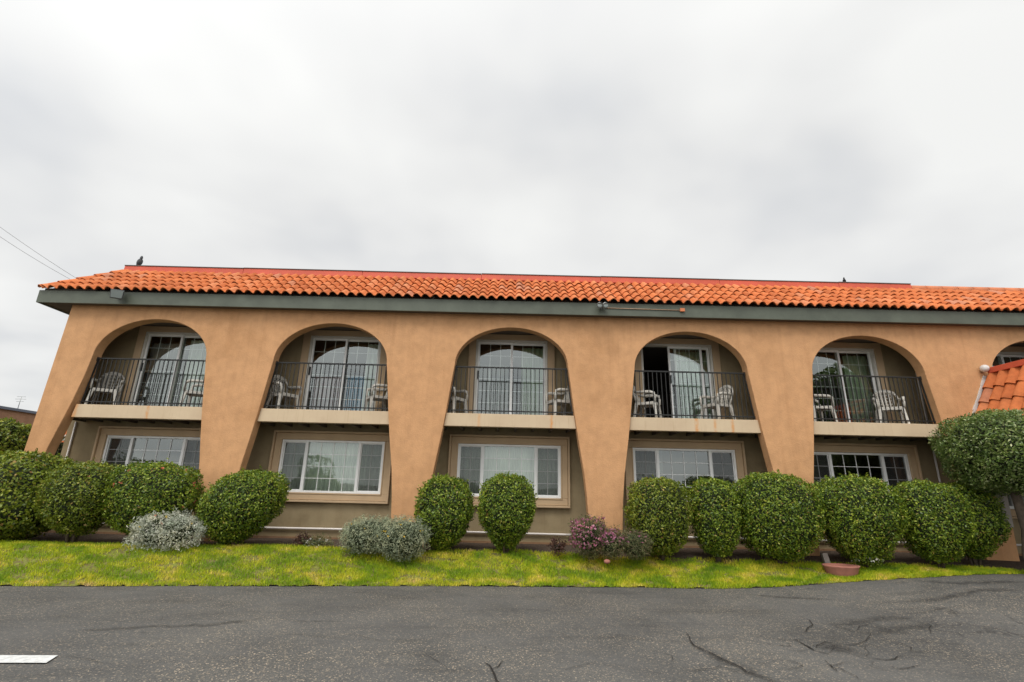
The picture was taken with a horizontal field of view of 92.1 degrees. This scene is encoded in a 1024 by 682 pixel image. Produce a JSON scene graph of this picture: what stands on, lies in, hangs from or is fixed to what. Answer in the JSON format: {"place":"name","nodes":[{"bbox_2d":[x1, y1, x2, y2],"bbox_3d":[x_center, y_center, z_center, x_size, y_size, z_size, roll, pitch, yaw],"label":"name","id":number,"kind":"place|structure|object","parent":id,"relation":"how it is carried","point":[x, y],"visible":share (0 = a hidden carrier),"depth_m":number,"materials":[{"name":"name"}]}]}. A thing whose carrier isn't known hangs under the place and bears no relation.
{"place":"outdoors","nodes":[
{"label":"outdoors","id":0,"kind":"place"},
{"bbox_2d":[1,237,68,278],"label":"power line","id":1,"kind":"object","parent":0,"point":[32,257],"visible":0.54,"depth_m":28.40,"materials":[{"name":"grey metal"}]},
{"bbox_2d":[0,227,75,277],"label":"power line","id":2,"kind":"object","parent":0,"point":[36,252],"visible":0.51,"depth_m":28.32,"materials":[{"name":"grey metal"}]},
{"bbox_2d":[0,539,1023,588],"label":"lawn","id":3,"kind":"structure","parent":0,"point":[113,551],"depth_m":8.46,"materials":[{"name":"green plant"}]},
{"bbox_2d":[372,514,433,561],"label":"lavender shrub","id":4,"kind":"object","parent":3,"relation":"on","point":[401,537],"visible":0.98,"depth_m":8.69,"materials":[{"name":"grey plant"}]},
{"bbox_2d":[5,533,1023,570],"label":"planting soil","id":5,"kind":"structure","parent":3,"relation":"on","point":[834,556],"depth_m":9.78,"materials":[{"name":"brown soil"}]},
{"bbox_2d":[0,448,75,539],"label":"clipped shrub","id":6,"kind":"object","parent":5,"relation":"on","point":[23,474],"visible":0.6,"depth_m":9.17,"materials":[{"name":"green plant"}]},
{"bbox_2d":[31,458,120,543],"bbox_3d":[-8.059,3.012,9.214,1.476,1.626,1.138,1,-17,0],"label":"clipped shrub","id":7,"kind":"object","parent":5,"relation":"on","point":[69,500],"visible":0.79,"depth_m":8.92,"materials":[{"name":"green plant"}]},
{"bbox_2d":[97,458,205,542],"bbox_3d":[-6.844,3.085,9.444,1.862,1.670,1.369,1,-17,0],"label":"clipped shrub","id":8,"kind":"object","parent":5,"relation":"on","point":[138,489],"visible":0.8,"depth_m":9.04,"materials":[{"name":"green plant"}]},
{"bbox_2d":[121,507,210,551],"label":"silver shrub","id":9,"kind":"object","parent":5,"relation":"on","point":[175,531],"visible":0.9,"depth_m":8.70,"materials":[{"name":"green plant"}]},
{"bbox_2d":[193,466,291,545],"bbox_3d":[-5.117,3.172,9.441,1.640,1.579,1.417,1,-17,0],"label":"clipped shrub","id":10,"kind":"object","parent":5,"relation":"on","point":[236,508],"visible":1,"depth_m":9.10,"materials":[{"name":"green plant"}]},
{"bbox_2d":[292,530,312,545],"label":"purple plant","id":11,"kind":"object","parent":5,"relation":"on","point":[298,540],"visible":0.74,"depth_m":9.41,"materials":[{"name":"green plant"}]},
{"bbox_2d":[301,532,334,547],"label":"daisy plant","id":12,"kind":"object","parent":5,"relation":"on","point":[316,541],"visible":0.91,"depth_m":9.36,"materials":[{"name":"green plant"}]},
{"bbox_2d":[336,514,392,556],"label":"lavender shrub","id":13,"kind":"object","parent":5,"relation":"on","point":[357,534],"visible":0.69,"depth_m":8.81,"materials":[{"name":"grey plant"}]},
{"bbox_2d":[414,473,475,549],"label":"clipped shrub","id":14,"kind":"object","parent":5,"relation":"on","point":[443,505],"visible":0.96,"depth_m":9.27,"materials":[{"name":"green plant"}]},
{"bbox_2d":[475,471,537,553],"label":"clipped shrub","id":15,"kind":"object","parent":5,"relation":"on","point":[506,507],"visible":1,"depth_m":9.29,"materials":[{"name":"green plant"}]},
{"bbox_2d":[546,536,567,555],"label":"purple plant","id":16,"kind":"object","parent":5,"relation":"on","point":[559,546],"visible":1,"depth_m":9.27,"materials":[{"name":"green plant"}]},
{"bbox_2d":[566,512,609,560],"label":"flowering shrub","id":17,"kind":"object","parent":5,"relation":"on","point":[586,534],"visible":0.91,"depth_m":9.04,"materials":[{"name":"pink plant"}]},
{"bbox_2d":[622,475,693,560],"bbox_3d":[2.811,3.381,9.547,1.333,1.594,1.190,1,-17,0],"label":"clipped shrub","id":18,"kind":"object","parent":5,"relation":"on","point":[657,512],"visible":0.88,"depth_m":9.21,"materials":[{"name":"green plant"}]},
{"bbox_2d":[847,552,884,566],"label":"daisy plant","id":19,"kind":"object","parent":5,"relation":"on","point":[867,561],"visible":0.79,"depth_m":9.05,"materials":[{"name":"green plant"}]},
{"bbox_2d":[892,478,978,568],"bbox_3d":[7.965,3.437,9.376,1.328,1.626,1.161,1,-17,0],"label":"clipped shrub","id":20,"kind":"object","parent":5,"relation":"on","point":[939,529],"visible":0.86,"depth_m":9.04,"materials":[{"name":"green plant"}]},
{"bbox_2d":[943,481,1012,566],"bbox_3d":[8.880,3.493,9.598,1.158,1.684,1.172,1,-17,0],"label":"clipped shrub","id":21,"kind":"object","parent":5,"relation":"on","point":[993,525],"visible":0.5,"depth_m":9.25,"materials":[{"name":"green plant"}]},
{"bbox_2d":[596,524,632,559],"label":"flowering shrub","id":22,"kind":"object","parent":3,"relation":"on","point":[613,543],"visible":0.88,"depth_m":8.93,"materials":[{"name":"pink plant"}]},
{"bbox_2d":[621,528,653,560],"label":"heath shrub","id":23,"kind":"object","parent":3,"relation":"on","point":[639,546],"visible":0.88,"depth_m":8.91,"materials":[{"name":"green plant"}]},
{"bbox_2d":[687,477,741,561],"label":"clipped shrub","id":24,"kind":"object","parent":3,"relation":"on","point":[716,526],"visible":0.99,"depth_m":9.26,"materials":[{"name":"green plant"}]},
{"bbox_2d":[731,469,826,563],"bbox_3d":[5.086,3.372,9.554,1.804,1.720,1.404,1,-17,0],"label":"clipped shrub","id":25,"kind":"object","parent":3,"relation":"on","point":[780,521],"visible":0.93,"depth_m":9.11,"materials":[{"name":"green plant"}]},
{"bbox_2d":[821,553,829,562],"bbox_3d":[5.896,4.109,9.259,0.138,0.248,0.070,1,-17,0],"label":"wooden stake","id":26,"kind":"object","parent":3,"relation":"on","point":[825,558],"visible":0.56,"depth_m":9.25,"materials":[{"name":"grey wood"}]},
{"bbox_2d":[822,563,859,576],"bbox_3d":[5.975,4.182,8.941,0.640,0.230,0.448,1,-17,0],"label":"terracotta planter","id":27,"kind":"object","parent":3,"relation":"on","point":[840,569],"visible":0.88,"depth_m":8.81,"materials":[{"name":"pink ceramic"}]},
{"bbox_2d":[810,472,910,566],"bbox_3d":[6.586,3.374,9.424,1.707,1.712,1.288,1,-17,0],"label":"clipped shrub","id":28,"kind":"object","parent":3,"relation":"on","point":[862,516],"visible":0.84,"depth_m":9.05,"materials":[{"name":"green plant"}]},
{"bbox_2d":[0,528,1023,681],"bbox_3d":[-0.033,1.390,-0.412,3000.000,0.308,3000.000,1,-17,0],"label":"parking lot","id":29,"kind":"structure","parent":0,"point":[295,633],"depth_m":5.65,"materials":[{"name":"grey asphalt"}]},
{"bbox_2d":[0,417,31,451],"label":"background shrub","id":30,"kind":"object","parent":29,"relation":"on","point":[14,435],"visible":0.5,"depth_m":12.57,"materials":[{"name":"green plant"}]},
{"bbox_2d":[0,655,57,662],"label":"parking line","id":31,"kind":"object","parent":29,"relation":"on","point":[25,658],"visible":1,"depth_m":4.46,"materials":[{"name":"paint"}]},
{"bbox_2d":[55,434,65,455],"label":"background shrub","id":32,"kind":"object","parent":29,"relation":"on","point":[59,449],"visible":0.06,"depth_m":13.99,"materials":[{"name":"green plant"}]},
{"bbox_2d":[24,265,1023,560],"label":"motel building","id":33,"kind":"structure","parent":29,"relation":"on","point":[774,351],"depth_m":11.21,"materials":[{"name":"orange paint"}]},
{"bbox_2d":[84,372,125,404],"bbox_3d":[-9.325,1.104,11.379,0.608,0.921,0.659,10,-19,-27],"label":"garden chair","id":34,"kind":"object","parent":33,"relation":"on","point":[107,386],"visible":0.69,"depth_m":11.47,"materials":[{"name":"white plastic"}]},
{"bbox_2d":[110,289,124,299],"bbox_3d":[-8.815,-1.025,11.045,0.254,0.225,0.290,9,-18,-25],"label":"floodlight","id":35,"kind":"object","parent":33,"relation":"attached to","point":[116,294],"visible":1,"depth_m":10.93,"materials":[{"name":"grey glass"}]},
{"bbox_2d":[112,438,144,469],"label":"curtain","id":36,"kind":"object","parent":33,"relation":"hanging from","point":[137,450],"visible":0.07,"depth_m":11.60,"materials":[{"name":"grey fabric"}]},
{"bbox_2d":[136,256,142,264],"bbox_3d":[-9.696,-2.046,12.832,0.335,0.295,0.130,-11,-21,37],"label":"bird","id":37,"kind":"object","parent":33,"relation":"on","point":[139,261],"visible":0.79,"depth_m":12.77},
{"bbox_2d":[90,426,200,470],"bbox_3d":[-8.147,2.754,11.210,2.760,1.560,0.170,1,-16,0],"label":"window","id":38,"kind":"structure","parent":33,"relation":"in","point":[104,436],"depth_m":11.34,"materials":[{"name":"white plastic"}]},
{"bbox_2d":[138,343,186,405],"bbox_3d":[-8.563,0.907,12.104,0.880,1.750,0.084,1,-17,2],"label":"curtain","id":39,"kind":"object","parent":33,"relation":"hanging from","point":[163,351],"visible":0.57,"depth_m":12.14,"materials":[{"name":"white fabric"}]},
{"bbox_2d":[121,326,205,406],"bbox_3d":[-8.098,0.675,11.881,2.080,2.083,0.165,1,-16,0],"label":"sliding door","id":40,"kind":"structure","parent":33,"relation":"in","point":[145,334],"depth_m":11.96,"materials":[{"name":"paint"}]},
{"bbox_2d":[179,379,203,406],"bbox_3d":[-7.135,1.150,11.361,0.659,0.921,0.608,6,-17,-16],"label":"garden chair","id":41,"kind":"object","parent":33,"relation":"on","point":[190,392],"visible":0.34,"depth_m":11.14,"materials":[{"name":"white plastic"}]},
{"bbox_2d":[178,340,205,406],"bbox_3d":[-7.627,0.881,12.117,0.850,1.850,0.084,1,-17,2],"label":"curtain","id":42,"kind":"object","parent":33,"relation":"hanging from","point":[196,354],"visible":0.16,"depth_m":12.19,"materials":[{"name":"white fabric"}]},
{"bbox_2d":[189,440,199,479],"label":"curtain","id":43,"kind":"object","parent":33,"relation":"hanging from","point":[197,457],"visible":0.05,"depth_m":11.57,"materials":[{"name":"grey fabric"}]},
{"bbox_2d":[265,374,301,408],"bbox_3d":[-5.287,1.199,11.379,0.659,0.921,0.609,-9,-19,30],"label":"garden chair","id":44,"kind":"object","parent":33,"relation":"on","point":[280,390],"visible":0.69,"depth_m":11.37,"materials":[{"name":"white plastic"}]},
{"bbox_2d":[310,376,340,409],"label":"curtain","id":45,"kind":"object","parent":33,"relation":"hanging from","point":[328,394],"visible":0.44,"depth_m":12.02,"materials":[{"name":"white fabric"}]},
{"bbox_2d":[268,430,391,503],"bbox_3d":[-4.113,2.849,11.210,2.760,1.560,0.170,1,-16,0],"label":"window","id":46,"kind":"structure","parent":33,"relation":"in","point":[279,442],"depth_m":11.23,"materials":[{"name":"white plastic"}]},
{"bbox_2d":[282,442,381,490],"bbox_3d":[-4.115,2.944,11.531,2.440,1.520,0.098,1,-17,0],"label":"curtain","id":47,"kind":"object","parent":33,"relation":"hanging from","point":[314,458],"visible":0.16,"depth_m":11.54,"materials":[{"name":"white fabric"}]},
{"bbox_2d":[294,330,386,410],"bbox_3d":[-4.064,0.770,11.881,2.080,2.083,0.165,1,-16,0],"label":"sliding door","id":48,"kind":"structure","parent":33,"relation":"in","point":[309,341],"depth_m":11.94,"materials":[{"name":"paint"}]},
{"bbox_2d":[344,376,364,410],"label":"curtain","id":49,"kind":"object","parent":33,"relation":"hanging from","point":[355,391],"visible":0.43,"depth_m":12.08,"materials":[{"name":"white fabric"}]},
{"bbox_2d":[362,344,377,410],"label":"curtain","id":50,"kind":"object","parent":33,"relation":"hanging from","point":[372,358],"visible":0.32,"depth_m":12.20,"materials":[{"name":"white fabric"}]},
{"bbox_2d":[363,384,387,410],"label":"garden chair","id":51,"kind":"object","parent":33,"relation":"on","point":[371,397],"visible":0.39,"depth_m":11.35,"materials":[{"name":"white plastic"}]},
{"bbox_2d":[448,386,467,412],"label":"garden chair","id":52,"kind":"object","parent":33,"relation":"on","point":[458,399],"visible":0.38,"depth_m":11.36,"materials":[{"name":"white plastic"}]},
{"bbox_2d":[478,364,508,413],"bbox_3d":[-0.505,1.265,12.055,0.850,1.400,0.085,1,-17,2],"label":"curtain","id":53,"kind":"object","parent":33,"relation":"hanging from","point":[491,394],"visible":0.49,"depth_m":12.08,"materials":[{"name":"white fabric"}]},
{"bbox_2d":[460,446,557,494],"bbox_3d":[-0.071,3.039,11.531,2.440,1.520,0.099,1,-17,0],"label":"curtain","id":54,"kind":"object","parent":33,"relation":"hanging from","point":[474,453],"visible":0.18,"depth_m":11.57,"materials":[{"name":"white fabric"}]},
{"bbox_2d":[448,434,569,507],"bbox_3d":[-0.069,2.944,11.210,2.760,1.560,0.170,1,-16,0],"label":"window","id":55,"kind":"structure","parent":33,"relation":"in","point":[562,444],"depth_m":11.29,"materials":[{"name":"white plastic"}]},
{"bbox_2d":[467,334,554,414],"bbox_3d":[-0.020,0.865,11.881,2.080,2.083,0.165,1,-16,0],"label":"sliding door","id":56,"kind":"structure","parent":33,"relation":"in","point":[548,357],"depth_m":11.95,"materials":[{"name":"paint"}]},
{"bbox_2d":[521,348,542,414],"bbox_3d":[0.550,1.072,12.114,0.652,1.850,0.085,1,-17,2],"label":"curtain","id":57,"kind":"object","parent":33,"relation":"hanging from","point":[528,361],"visible":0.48,"depth_m":12.15,"materials":[{"name":"white fabric"}]},
{"bbox_2d":[545,386,570,415],"bbox_3d":[1.154,1.349,11.373,0.659,0.921,0.608,7,-18,-19],"label":"garden chair","id":58,"kind":"object","parent":33,"relation":"on","point":[547,402],"visible":0.46,"depth_m":11.41,"materials":[{"name":"white plastic"}]},
{"bbox_2d":[597,302,608,309],"bbox_3d":[2.019,-0.786,11.056,0.270,0.157,0.253,1,-17,0],"label":"floodlight","id":59,"kind":"object","parent":33,"relation":"attached to","point":[600,305],"visible":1,"depth_m":10.96,"materials":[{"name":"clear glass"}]},
{"bbox_2d":[633,385,661,417],"bbox_3d":[3.058,1.395,11.377,0.659,0.921,0.608,-7,-19,27],"label":"garden chair","id":60,"kind":"object","parent":33,"relation":"on","point":[642,405],"visible":0.55,"depth_m":11.28,"materials":[{"name":"white plastic"}]},
{"bbox_2d":[635,450,662,481],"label":"curtain","id":61,"kind":"object","parent":33,"relation":"hanging from","point":[650,470],"visible":0.16,"depth_m":11.88,"materials":[{"name":"grey fabric"}]},
{"bbox_2d":[635,338,724,418],"bbox_3d":[3.989,0.959,11.881,2.080,2.083,0.165,1,-16,0],"label":"sliding door","id":62,"kind":"structure","parent":33,"relation":"in","point":[711,347],"depth_m":11.96,"materials":[{"name":"paint"}]},
{"bbox_2d":[625,438,747,510],"bbox_3d":[3.940,3.039,11.210,2.760,1.560,0.170,1,-16,0],"label":"window","id":63,"kind":"structure","parent":33,"relation":"in","point":[736,448],"depth_m":11.34,"materials":[{"name":"white plastic"}]},
{"bbox_2d":[676,352,711,418],"bbox_3d":[4.484,1.166,12.119,0.800,1.850,0.084,2,-17,-2],"label":"curtain","id":64,"kind":"object","parent":33,"relation":"hanging from","point":[693,364],"visible":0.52,"depth_m":12.17,"materials":[{"name":"white fabric"}]},
{"bbox_2d":[699,385,735,419],"bbox_3d":[4.758,1.435,11.377,0.659,0.921,0.608,9,-18,-25],"label":"garden chair","id":65,"kind":"object","parent":33,"relation":"on","point":[721,400],"visible":0.58,"depth_m":11.36,"materials":[{"name":"white plastic"}]},
{"bbox_2d":[813,394,837,421],"bbox_3d":[6.935,1.476,11.343,0.659,0.921,0.608,1,-17,0],"label":"garden chair","id":66,"kind":"object","parent":33,"relation":"on","point":[822,407],"visible":0.2,"depth_m":11.11,"materials":[{"name":"white plastic"}]},
{"bbox_2d":[813,342,895,422],"bbox_3d":[7.957,1.053,11.881,2.080,2.083,0.165,1,-16,0],"label":"sliding door","id":67,"kind":"structure","parent":33,"relation":"in","point":[873,351],"depth_m":12.01,"materials":[{"name":"paint"}]},
{"bbox_2d":[842,356,875,422],"bbox_3d":[8.553,1.261,12.116,0.600,1.850,0.084,1,-17,2],"label":"curtain","id":68,"kind":"object","parent":33,"relation":"hanging from","point":[853,366],"visible":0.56,"depth_m":12.17,"materials":[{"name":"grey fabric"}]},
{"bbox_2d":[814,443,922,490],"bbox_3d":[7.909,3.132,11.210,2.760,1.560,0.170,1,-16,0],"label":"window","id":69,"kind":"structure","parent":33,"relation":"in","point":[909,453],"depth_m":11.35,"materials":[{"name":"white plastic"}]},
{"bbox_2d":[872,390,909,423],"bbox_3d":[8.673,1.522,11.361,0.608,0.921,0.659,-7,-19,27],"label":"garden chair","id":70,"kind":"object","parent":33,"relation":"on","point":[887,405],"visible":0.71,"depth_m":11.39,"materials":[{"name":"white plastic"}]},
{"bbox_2d":[972,359,1023,527],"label":"entry wing","id":71,"kind":"structure","parent":33,"relation":"attached to","point":[1001,386],"depth_m":10.34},
{"bbox_2d":[979,365,989,372],"bbox_3d":[10.489,0.611,10.948,0.169,0.170,0.169,-15,-23,43],"label":"globe lamp","id":72,"kind":"object","parent":71,"relation":"on","point":[984,368],"visible":1,"depth_m":10.90,"materials":[{"name":"white glass"}]},
{"bbox_2d":[992,346,1023,366],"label":"sliding door","id":73,"kind":"structure","parent":33,"relation":"in","point":[1010,351],"depth_m":12.08,"materials":[{"name":"paint"}]},
{"bbox_2d":[1008,494,1016,518],"bbox_3d":[11.927,3.226,11.210,2.760,1.560,0.170,1,-16,0],"label":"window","id":74,"kind":"structure","parent":33,"relation":"in","point":[1013,513],"depth_m":11.00,"materials":[{"name":"white glass"}]},
{"bbox_2d":[77,607,973,681],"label":"pavement crack","id":75,"kind":"object","parent":29,"relation":"on","point":[494,674],"visible":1,"depth_m":5.25,"materials":[{"name":"black asphalt"}]},
{"bbox_2d":[131,589,979,671],"bbox_3d":[2.157,3.297,5.865,13.842,0.286,3.520,6,-17,-17],"label":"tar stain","id":76,"kind":"object","parent":29,"relation":"on","point":[798,597],"visible":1,"depth_m":6.42,"materials":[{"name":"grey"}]},
{"bbox_2d":[927,408,1023,560],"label":"topiary tree","id":77,"kind":"object","parent":29,"relation":"on","point":[985,451],"visible":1,"depth_m":9.05,"materials":[{"name":"green plant"}]},
{"bbox_2d":[0,0,1023,410],"label":"sky","id":78,"kind":"structure","parent":0,"point":[878,141],"materials":[{"name":"white"}]},
{"label":"rear ground","id":79,"kind":"structure","parent":0,"visible":0},
{"bbox_2d":[0,406,36,425],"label":"neighbouring building","id":80,"kind":"structure","parent":79,"relation":"on","point":[24,416],"depth_m":16.06,"materials":[{"name":"beige paint"}]}
]}

